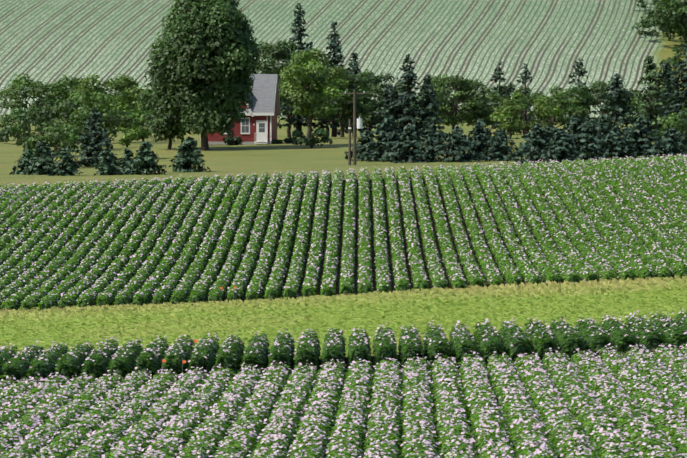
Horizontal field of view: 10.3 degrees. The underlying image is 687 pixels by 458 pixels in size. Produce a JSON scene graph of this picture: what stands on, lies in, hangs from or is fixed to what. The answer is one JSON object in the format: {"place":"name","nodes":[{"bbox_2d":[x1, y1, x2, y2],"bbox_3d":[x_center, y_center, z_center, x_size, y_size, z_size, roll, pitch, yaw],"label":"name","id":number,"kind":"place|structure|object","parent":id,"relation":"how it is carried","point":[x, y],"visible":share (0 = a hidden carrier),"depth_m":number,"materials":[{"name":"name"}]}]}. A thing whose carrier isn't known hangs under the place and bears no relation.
{"place":"outdoors","nodes":[
{"label":"outdoors","id":0,"kind":"place"},
{"bbox_2d":[0,343,686,457],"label":"field","id":1,"kind":"structure","parent":0,"point":[457,428],"depth_m":104.95,"materials":[{"name":"green plant"}]},
{"bbox_2d":[0,0,686,457],"bbox_3d":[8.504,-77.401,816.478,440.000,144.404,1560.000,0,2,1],"label":"terrain","id":2,"kind":"structure","parent":0,"point":[550,42],"depth_m":686.52,"materials":[{"name":"green plant"}]},
{"bbox_2d":[9,148,34,174],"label":"spruce","id":3,"kind":"object","parent":2,"relation":"on","point":[24,159],"visible":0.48,"depth_m":310.50,"materials":[{"name":"green plant"}]},
{"bbox_2d":[0,113,46,142],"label":"tree","id":4,"kind":"object","parent":2,"relation":"on","point":[6,120],"visible":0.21,"depth_m":397.67,"materials":[{"name":"green plant"}]},
{"bbox_2d":[0,105,59,155],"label":"tree","id":5,"kind":"object","parent":2,"relation":"on","point":[25,118],"visible":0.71,"depth_m":344.18,"materials":[{"name":"green plant"}]},
{"bbox_2d":[21,140,56,174],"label":"spruce","id":6,"kind":"object","parent":2,"relation":"on","point":[41,159],"visible":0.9,"depth_m":308.44,"materials":[{"name":"green plant"}]},
{"bbox_2d":[0,73,82,138],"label":"tree","id":7,"kind":"object","parent":2,"relation":"on","point":[35,89],"visible":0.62,"depth_m":428.97,"materials":[{"name":"green plant"}]},
{"bbox_2d":[22,124,78,164],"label":"tree","id":8,"kind":"object","parent":2,"relation":"on","point":[62,136],"visible":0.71,"depth_m":328.26,"materials":[{"name":"green plant"}]},
{"bbox_2d":[34,97,92,129],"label":"tree","id":9,"kind":"object","parent":2,"relation":"on","point":[71,104],"visible":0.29,"depth_m":375.85,"materials":[{"name":"green plant"}]},
{"bbox_2d":[47,146,82,175],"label":"spruce","id":10,"kind":"object","parent":2,"relation":"on","point":[67,166],"visible":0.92,"depth_m":304.59,"materials":[{"name":"green plant"}]},
{"bbox_2d":[29,77,102,123],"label":"tree","id":11,"kind":"object","parent":2,"relation":"on","point":[69,89],"visible":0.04,"depth_m":467.60,"materials":[{"name":"green plant"}]},
{"bbox_2d":[49,91,136,159],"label":"tree","id":12,"kind":"object","parent":2,"relation":"on","point":[80,113],"visible":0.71,"depth_m":350.37,"materials":[{"name":"green plant"}]},
{"bbox_2d":[72,107,117,166],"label":"spruce","id":13,"kind":"object","parent":2,"relation":"on","point":[90,152],"visible":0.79,"depth_m":333.45,"materials":[{"name":"green plant"}]},
{"bbox_2d":[94,148,122,174],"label":"spruce","id":14,"kind":"object","parent":2,"relation":"on","point":[107,157],"visible":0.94,"depth_m":304.52,"materials":[{"name":"green plant"}]},
{"bbox_2d":[66,73,151,139],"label":"tree","id":15,"kind":"object","parent":2,"relation":"on","point":[129,92],"visible":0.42,"depth_m":409.12,"materials":[{"name":"green plant"}]},
{"bbox_2d":[116,148,135,174],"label":"spruce","id":16,"kind":"object","parent":2,"relation":"on","point":[125,163],"visible":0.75,"depth_m":306.51,"materials":[{"name":"green plant"}]},
{"bbox_2d":[108,95,147,134],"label":"tree","id":17,"kind":"object","parent":2,"relation":"on","point":[119,99],"visible":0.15,"depth_m":418.29,"materials":[{"name":"green plant"}]},
{"bbox_2d":[118,127,141,146],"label":"tree","id":18,"kind":"object","parent":2,"relation":"on","point":[128,137],"visible":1,"depth_m":383.31,"materials":[{"name":"green plant"}]},
{"bbox_2d":[113,90,154,131],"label":"tree","id":19,"kind":"object","parent":2,"relation":"on","point":[118,94],"depth_m":465.75,"materials":[{"name":"green plant"}]},
{"bbox_2d":[118,106,152,142],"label":"tree","id":20,"kind":"object","parent":2,"relation":"on","point":[136,126],"visible":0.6,"depth_m":400.01,"materials":[{"name":"green plant"}]},
{"bbox_2d":[124,140,166,174],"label":"spruce","id":21,"kind":"object","parent":2,"relation":"on","point":[144,162],"visible":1,"depth_m":304.44,"materials":[{"name":"green plant"}]},
{"bbox_2d":[139,86,192,149],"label":"tree","id":22,"kind":"object","parent":2,"relation":"on","point":[169,129],"visible":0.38,"depth_m":373.61,"materials":[{"name":"green plant"}]},
{"bbox_2d":[169,136,210,172],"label":"spruce","id":23,"kind":"object","parent":2,"relation":"on","point":[188,155],"visible":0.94,"depth_m":310.36,"materials":[{"name":"green plant"}]},
{"bbox_2d":[144,0,260,149],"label":"deciduous tree","id":24,"kind":"object","parent":2,"relation":"on","point":[205,53],"visible":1,"depth_m":367.77,"materials":[{"name":"green plant"}]},
{"bbox_2d":[223,135,242,144],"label":"shrub","id":25,"kind":"object","parent":2,"relation":"on","point":[232,140],"visible":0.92,"depth_m":382.27,"materials":[{"name":"green plant"}]},
{"bbox_2d":[200,74,280,144],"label":"farm house","id":26,"kind":"structure","parent":2,"relation":"on","point":[256,126],"depth_m":383.83,"materials":[{"name":"red wood"}]},
{"bbox_2d":[251,39,300,110],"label":"tree","id":27,"kind":"object","parent":2,"relation":"on","point":[280,51],"visible":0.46,"depth_m":436.51,"materials":[{"name":"green plant"}]},
{"bbox_2d":[271,139,282,143],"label":"shrub","id":28,"kind":"object","parent":2,"relation":"on","point":[274,141],"visible":0.77,"depth_m":384.18,"materials":[{"name":"green plant"}]},
{"bbox_2d":[283,137,297,143],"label":"shrub","id":29,"kind":"object","parent":2,"relation":"on","point":[289,140],"visible":0.77,"depth_m":385.06,"materials":[{"name":"green plant"}]},
{"bbox_2d":[277,59,322,136],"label":"tree","id":30,"kind":"object","parent":2,"relation":"on","point":[288,128],"visible":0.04,"depth_m":468.11,"materials":[{"name":"green plant"}]},
{"bbox_2d":[277,3,323,134],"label":"spruce","id":31,"kind":"object","parent":2,"relation":"on","point":[297,123],"visible":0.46,"depth_m":442.94,"materials":[{"name":"green plant"}]},
{"bbox_2d":[292,128,332,147],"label":"round shrub","id":32,"kind":"object","parent":2,"relation":"on","point":[312,142],"visible":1,"depth_m":369.81,"materials":[{"name":"green plant"}]},
{"bbox_2d":[278,47,348,137],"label":"tree","id":33,"kind":"object","parent":2,"relation":"on","point":[296,73],"visible":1,"depth_m":413.69,"materials":[{"name":"green plant"}]},
{"bbox_2d":[289,64,361,135],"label":"tree","id":34,"kind":"object","parent":2,"relation":"on","point":[327,127],"depth_m":473.34,"materials":[{"name":"green plant"}]},
{"bbox_2d":[312,21,356,136],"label":"spruce","id":35,"kind":"object","parent":2,"relation":"on","point":[333,44],"visible":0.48,"depth_m":443.05,"materials":[{"name":"green plant"}]},
{"bbox_2d":[0,275,686,360],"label":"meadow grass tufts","id":36,"kind":"object","parent":2,"relation":"on","point":[447,308],"visible":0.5,"depth_m":174.31,"materials":[{"name":"green plant"}]},
{"bbox_2d":[0,154,686,310],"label":"crop rows","id":37,"kind":"object","parent":2,"relation":"on","point":[346,290],"visible":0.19,"depth_m":216.20,"materials":[{"name":"green plant"}]},
{"bbox_2d":[0,320,686,385],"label":"plot strip","id":38,"kind":"object","parent":2,"relation":"on","point":[652,344],"visible":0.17,"depth_m":130.25,"materials":[{"name":"green plant"}]},
{"bbox_2d":[0,308,686,382],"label":"crop row","id":39,"kind":"object","parent":2,"relation":"on","point":[265,358],"depth_m":133.10,"materials":[{"name":"green plant"}]},
{"bbox_2d":[313,66,378,136],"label":"tree","id":40,"kind":"object","parent":2,"relation":"on","point":[365,105],"visible":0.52,"depth_m":429.78,"materials":[{"name":"green plant"}]},
{"bbox_2d":[344,89,364,164],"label":"utility pole","id":41,"kind":"object","parent":2,"relation":"on","point":[359,123],"visible":0.92,"depth_m":323.38,"materials":[{"name":"brown wood"}]},
{"bbox_2d":[32,81,563,121],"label":"power lines","id":42,"kind":"object","parent":41,"relation":"hanging from","point":[293,107],"visible":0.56,"depth_m":326.20,"materials":[{"name":"grey metal"}]},
{"bbox_2d":[337,52,375,136],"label":"spruce","id":43,"kind":"object","parent":2,"relation":"on","point":[355,69],"visible":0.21,"depth_m":447.89,"materials":[{"name":"green plant"}]},
{"bbox_2d":[344,130,380,160],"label":"spruce","id":44,"kind":"object","parent":2,"relation":"on","point":[362,149],"visible":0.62,"depth_m":336.13,"materials":[{"name":"green plant"}]},
{"bbox_2d":[340,69,400,130],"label":"tree","id":45,"kind":"object","parent":2,"relation":"on","point":[368,76],"visible":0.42,"depth_m":438.69,"materials":[{"name":"green plant"}]},
{"bbox_2d":[360,116,401,161],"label":"spruce","id":46,"kind":"object","parent":2,"relation":"on","point":[388,137],"visible":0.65,"depth_m":334.01,"materials":[{"name":"green plant"}]},
{"bbox_2d":[370,83,403,134],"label":"spruce","id":47,"kind":"object","parent":2,"relation":"on","point":[391,96],"visible":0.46,"depth_m":429.85,"materials":[{"name":"green plant"}]},
{"bbox_2d":[362,81,418,128],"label":"tree","id":48,"kind":"object","parent":2,"relation":"on","point":[384,85],"visible":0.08,"depth_m":477.20,"materials":[{"name":"green plant"}]},
{"bbox_2d":[383,123,432,162],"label":"spruce","id":49,"kind":"object","parent":2,"relation":"on","point":[403,152],"visible":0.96,"depth_m":328.96,"materials":[{"name":"green plant"}]},
{"bbox_2d":[383,54,435,133],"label":"spruce","id":50,"kind":"object","parent":2,"relation":"on","point":[409,77],"visible":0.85,"depth_m":429.74,"materials":[{"name":"green plant"}]},
{"bbox_2d":[396,85,459,135],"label":"tree","id":51,"kind":"object","parent":2,"relation":"on","point":[445,98],"visible":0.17,"depth_m":477.18,"materials":[{"name":"green plant"}]},
{"bbox_2d":[412,120,446,160],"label":"spruce","id":52,"kind":"object","parent":2,"relation":"on","point":[431,136],"visible":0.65,"depth_m":333.82,"materials":[{"name":"green plant"}]},
{"bbox_2d":[410,74,449,134],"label":"spruce","id":53,"kind":"object","parent":2,"relation":"on","point":[431,98],"visible":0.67,"depth_m":429.86,"materials":[{"name":"green plant"}]},
{"bbox_2d":[417,74,489,132],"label":"tree","id":54,"kind":"object","parent":2,"relation":"on","point":[465,85],"visible":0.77,"depth_m":439.54,"materials":[{"name":"green plant"}]},
{"bbox_2d":[430,124,481,161],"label":"spruce","id":55,"kind":"object","parent":2,"relation":"on","point":[457,151],"visible":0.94,"depth_m":328.82,"materials":[{"name":"green plant"}]},
{"bbox_2d":[451,79,502,126],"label":"tree","id":56,"kind":"object","parent":2,"relation":"on","point":[484,114],"visible":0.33,"depth_m":443.94,"materials":[{"name":"green plant"}]},
{"bbox_2d":[466,119,495,159],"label":"spruce","id":57,"kind":"object","parent":2,"relation":"on","point":[480,136],"visible":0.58,"depth_m":333.79,"materials":[{"name":"green plant"}]},
{"bbox_2d":[485,61,521,134],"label":"spruce","id":58,"kind":"object","parent":2,"relation":"on","point":[497,74],"visible":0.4,"depth_m":467.79,"materials":[{"name":"green plant"}]},
{"bbox_2d":[482,128,525,160],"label":"spruce","id":59,"kind":"object","parent":2,"relation":"on","point":[501,147],"visible":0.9,"depth_m":330.84,"materials":[{"name":"green plant"}]},
{"bbox_2d":[489,105,523,137],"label":"tree","id":60,"kind":"object","parent":2,"relation":"on","point":[510,124],"visible":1,"depth_m":399.27,"materials":[{"name":"green plant"}]},
{"bbox_2d":[480,82,543,133],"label":"tree","id":61,"kind":"object","parent":2,"relation":"on","point":[513,90],"visible":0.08,"depth_m":482.14,"materials":[{"name":"green plant"}]},
{"bbox_2d":[516,143,526,153],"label":"spruce","id":62,"kind":"object","parent":2,"relation":"on","point":[522,150],"visible":0.38,"depth_m":348.07,"materials":[{"name":"green plant"}]},
{"bbox_2d":[514,63,537,134],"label":"spruce","id":63,"kind":"object","parent":2,"relation":"on","point":[525,77],"visible":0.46,"depth_m":467.89,"materials":[{"name":"green plant"}]},
{"bbox_2d":[506,123,550,164],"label":"spruce","id":64,"kind":"object","parent":2,"relation":"on","point":[534,135],"visible":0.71,"depth_m":317.78,"materials":[{"name":"green plant"}]},
{"bbox_2d":[498,91,562,133],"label":"tree","id":65,"kind":"object","parent":2,"relation":"on","point":[543,110],"visible":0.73,"depth_m":428.43,"materials":[{"name":"green plant"}]},
{"bbox_2d":[512,90,564,129],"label":"tree","id":66,"kind":"object","parent":2,"relation":"on","point":[540,94],"visible":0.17,"depth_m":477.78,"materials":[{"name":"green plant"}]},
{"bbox_2d":[525,125,557,154],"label":"spruce","id":67,"kind":"object","parent":2,"relation":"on","point":[551,129],"visible":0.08,"depth_m":343.97,"materials":[{"name":"green plant"}]},
{"bbox_2d":[512,85,589,127],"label":"tree","id":68,"kind":"object","parent":2,"relation":"on","point":[568,105],"visible":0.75,"depth_m":439.44,"materials":[{"name":"green plant"}]},
{"bbox_2d":[535,128,581,162],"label":"spruce","id":69,"kind":"object","parent":2,"relation":"on","point":[561,147],"visible":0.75,"depth_m":311.85,"materials":[{"name":"green plant"}]},
{"bbox_2d":[562,114,586,151],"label":"spruce","id":70,"kind":"object","parent":2,"relation":"on","point":[575,121],"visible":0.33,"depth_m":345.94,"materials":[{"name":"green plant"}]},
{"bbox_2d":[556,58,599,130],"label":"spruce","id":71,"kind":"object","parent":2,"relation":"on","point":[580,73],"visible":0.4,"depth_m":469.68,"materials":[{"name":"green plant"}]},
{"bbox_2d":[548,85,608,126],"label":"tree","id":72,"kind":"object","parent":2,"relation":"on","point":[594,99],"visible":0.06,"depth_m":482.41,"materials":[{"name":"green plant"}]},
{"bbox_2d":[567,118,604,161],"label":"spruce","id":73,"kind":"object","parent":2,"relation":"on","point":[589,136],"visible":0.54,"depth_m":319.73,"materials":[{"name":"green plant"}]},
{"bbox_2d":[596,122,611,149],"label":"spruce","id":74,"kind":"object","parent":2,"relation":"on","point":[602,128],"visible":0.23,"depth_m":349.82,"materials":[{"name":"green plant"}]},
{"bbox_2d":[566,80,644,119],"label":"tree","id":75,"kind":"object","parent":2,"relation":"on","point":[597,88],"visible":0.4,"depth_m":443.70,"materials":[{"name":"green plant"}]},
{"bbox_2d":[585,124,641,160],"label":"spruce","id":76,"kind":"object","parent":2,"relation":"on","point":[614,143],"visible":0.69,"depth_m":313.84,"materials":[{"name":"green plant"}]},
{"bbox_2d":[590,73,637,133],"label":"spruce","id":77,"kind":"object","parent":2,"relation":"on","point":[616,118],"visible":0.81,"depth_m":433.62,"materials":[{"name":"green plant"}]},
{"bbox_2d":[604,93,653,126],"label":"tree","id":78,"kind":"object","parent":2,"relation":"on","point":[636,108],"visible":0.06,"depth_m":437.30,"materials":[{"name":"green plant"}]},
{"bbox_2d":[622,127,638,151],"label":"spruce","id":79,"kind":"object","parent":2,"relation":"on","point":[626,129],"visible":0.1,"depth_m":349.84,"materials":[{"name":"green plant"}]},
{"bbox_2d":[623,115,662,157],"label":"spruce","id":80,"kind":"object","parent":2,"relation":"on","point":[640,134],"visible":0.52,"depth_m":319.75,"materials":[{"name":"green plant"}]},
{"bbox_2d":[634,0,659,7],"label":"hill tree","id":81,"kind":"object","parent":2,"relation":"on","point":[643,5],"visible":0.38,"depth_m":727.81,"materials":[{"name":"green plant"}]},
{"bbox_2d":[625,56,673,131],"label":"spruce","id":82,"kind":"object","parent":2,"relation":"on","point":[649,71],"visible":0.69,"depth_m":422.62,"materials":[{"name":"green plant"}]},
{"bbox_2d":[631,21,683,40],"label":"hill tree","id":83,"kind":"object","parent":2,"relation":"on","point":[647,33],"visible":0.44,"depth_m":696.48,"materials":[{"name":"green plant"}]},
{"bbox_2d":[634,63,686,130],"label":"spruce","id":84,"kind":"object","parent":2,"relation":"on","point":[664,66],"visible":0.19,"depth_m":429.57,"materials":[{"name":"green plant"}]},
{"bbox_2d":[642,85,678,130],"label":"tree","id":85,"kind":"object","parent":2,"relation":"on","point":[659,96],"visible":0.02,"depth_m":477.07,"materials":[{"name":"green plant"}]},
{"bbox_2d":[639,0,686,43],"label":"hill tree","id":86,"kind":"object","parent":2,"relation":"on","point":[673,15],"visible":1,"depth_m":684.06,"materials":[{"name":"green plant"}]},
{"bbox_2d":[647,127,686,156],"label":"spruce","id":87,"kind":"object","parent":2,"relation":"on","point":[672,143],"visible":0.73,"depth_m":313.70,"materials":[{"name":"green plant"}]},
{"bbox_2d":[652,107,686,139],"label":"tree","id":88,"kind":"object","parent":2,"relation":"on","point":[666,123],"visible":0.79,"depth_m":347.89,"materials":[{"name":"green plant"}]},
{"bbox_2d":[653,43,686,136],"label":"spruce","id":89,"kind":"object","parent":2,"relation":"on","point":[682,85],"visible":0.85,"depth_m":402.69,"materials":[{"name":"green plant"}]},
{"bbox_2d":[655,54,685,75],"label":"hill tree","id":90,"kind":"object","parent":2,"relation":"on","point":[672,61],"visible":0.42,"depth_m":661.08,"materials":[{"name":"green plant"}]},
{"bbox_2d":[654,0,686,18],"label":"hill tree","id":91,"kind":"object","parent":2,"relation":"on","point":[658,5],"visible":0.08,"depth_m":714.34,"materials":[{"name":"green plant"}]},
{"bbox_2d":[671,47,686,61],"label":"hill tree","id":92,"kind":"object","parent":2,"relation":"on","point":[676,50],"visible":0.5,"depth_m":667.98,"materials":[{"name":"green plant"}]}
]}

